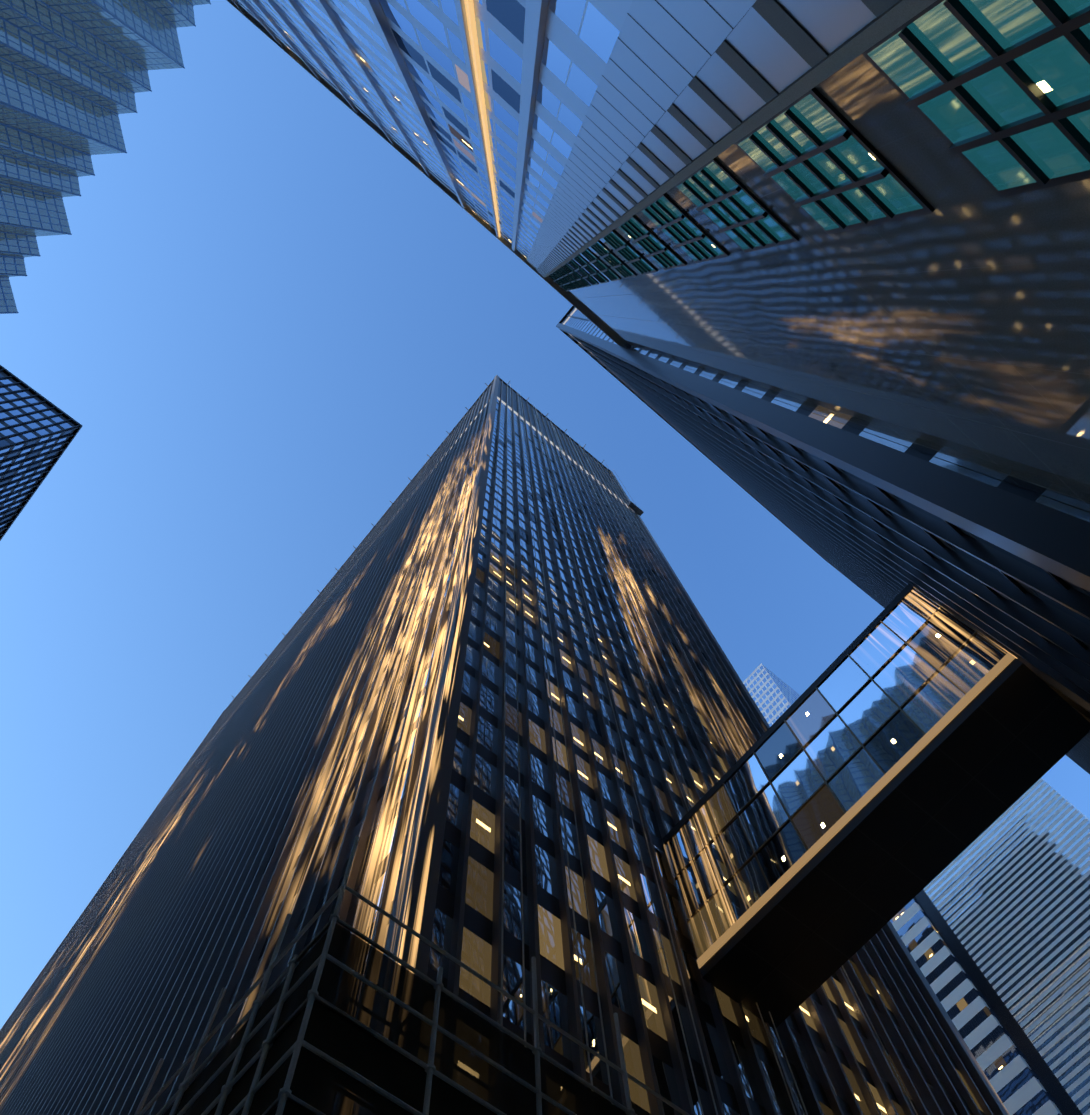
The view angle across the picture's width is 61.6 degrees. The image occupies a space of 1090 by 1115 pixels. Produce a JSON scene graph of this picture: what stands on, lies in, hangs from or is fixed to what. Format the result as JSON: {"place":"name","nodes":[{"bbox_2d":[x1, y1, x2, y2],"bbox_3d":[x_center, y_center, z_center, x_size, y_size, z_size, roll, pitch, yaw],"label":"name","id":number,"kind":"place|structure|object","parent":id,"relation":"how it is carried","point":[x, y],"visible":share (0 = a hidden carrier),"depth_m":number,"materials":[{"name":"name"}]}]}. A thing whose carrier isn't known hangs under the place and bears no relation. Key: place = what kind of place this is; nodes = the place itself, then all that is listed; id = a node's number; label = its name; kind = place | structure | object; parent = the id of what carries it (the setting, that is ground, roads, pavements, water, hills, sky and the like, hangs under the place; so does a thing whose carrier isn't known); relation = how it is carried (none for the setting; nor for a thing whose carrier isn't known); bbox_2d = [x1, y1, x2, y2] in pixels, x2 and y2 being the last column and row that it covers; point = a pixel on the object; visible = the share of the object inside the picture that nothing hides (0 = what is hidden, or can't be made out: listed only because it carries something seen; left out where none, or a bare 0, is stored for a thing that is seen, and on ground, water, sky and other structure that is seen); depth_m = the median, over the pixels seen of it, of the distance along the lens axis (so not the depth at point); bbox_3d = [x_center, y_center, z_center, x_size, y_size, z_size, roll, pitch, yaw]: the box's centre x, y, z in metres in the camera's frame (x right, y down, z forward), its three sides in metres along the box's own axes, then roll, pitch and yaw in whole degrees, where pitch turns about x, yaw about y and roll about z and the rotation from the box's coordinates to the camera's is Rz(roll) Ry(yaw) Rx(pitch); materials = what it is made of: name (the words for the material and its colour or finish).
{"place":"outdoors","nodes":[
{"label":"outdoors","id":0,"kind":"place"},
{"bbox_2d":[0,365,81,540],"bbox_3d":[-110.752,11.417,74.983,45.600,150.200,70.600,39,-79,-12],"label":"dark tower","id":1,"kind":"structure","parent":0,"point":[38,432],"depth_m":138.43,"materials":[{"name":"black glass"}]},
{"bbox_2d":[0,0,1089,1028],"label":"sky","id":2,"kind":"structure","parent":0,"point":[258,320],"materials":[{"name":"blue"}]},
{"bbox_2d":[226,0,1089,511],"bbox_3d":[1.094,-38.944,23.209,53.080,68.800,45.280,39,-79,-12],"label":"skyscraper","id":3,"kind":"structure","parent":0,"point":[870,216],"depth_m":11.75,"materials":[{"name":"glass"}]},
{"bbox_2d":[556,306,1089,773],"bbox_3d":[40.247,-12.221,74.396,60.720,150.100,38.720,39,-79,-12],"label":"tower","id":4,"kind":"structure","parent":0,"point":[883,522],"depth_m":26.07,"materials":[{"name":"black glass"}]},
{"bbox_2d":[662,584,1089,1028],"bbox_3d":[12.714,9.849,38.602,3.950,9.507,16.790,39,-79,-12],"label":"skybridge","id":5,"kind":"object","parent":4,"relation":"attached to","point":[906,747],"visible":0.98,"depth_m":35.11,"materials":[{"name":"black glass"}]},
{"label":"pavement","id":6,"kind":"structure","parent":0,"visible":0},
{"bbox_2d":[0,0,210,313],"bbox_3d":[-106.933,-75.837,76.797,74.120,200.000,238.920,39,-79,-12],"label":"skyscraper","id":7,"kind":"structure","parent":6,"relation":"on","point":[74,77],"depth_m":159.99,"materials":[{"name":"blue glass"}]},
{"bbox_2d":[134,836,689,1114],"bbox_3d":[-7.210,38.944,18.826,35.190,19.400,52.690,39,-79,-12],"label":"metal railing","id":8,"kind":"object","parent":6,"relation":"on","point":[342,1021],"visible":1,"depth_m":16.53,"materials":[{"name":"black metal"}]},
{"bbox_2d":[0,375,1009,1114],"bbox_3d":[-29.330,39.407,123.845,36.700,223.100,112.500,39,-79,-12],"label":"tower","id":9,"kind":"structure","parent":6,"relation":"on","point":[366,705],"depth_m":49.22,"materials":[{"name":"black glass"}]},
{"bbox_2d":[232,381,643,697],"bbox_3d":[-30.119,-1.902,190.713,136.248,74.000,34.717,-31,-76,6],"label":"roof davits","id":10,"kind":"object","parent":9,"relation":"on","point":[635,508],"visible":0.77,"depth_m":178.24,"materials":[{"name":"black metal"}]},
{"bbox_2d":[500,385,917,1114],"bbox_3d":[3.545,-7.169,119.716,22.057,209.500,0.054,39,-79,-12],"label":"windows","id":11,"kind":"structure","parent":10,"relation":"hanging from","point":[632,823],"depth_m":38.20,"materials":[{"name":"glass"}]},
{"bbox_2d":[743,664,799,726],"bbox_3d":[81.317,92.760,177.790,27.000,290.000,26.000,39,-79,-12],"label":"tower","id":12,"kind":"structure","parent":6,"relation":"on","point":[774,696],"depth_m":297.05,"materials":[{"name":"white glass"}]},
{"bbox_2d":[890,778,1089,1114],"bbox_3d":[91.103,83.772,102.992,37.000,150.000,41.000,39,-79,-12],"label":"banded tower","id":13,"kind":"structure","parent":6,"relation":"on","point":[991,923],"depth_m":144.92,"materials":[{"name":"white"}]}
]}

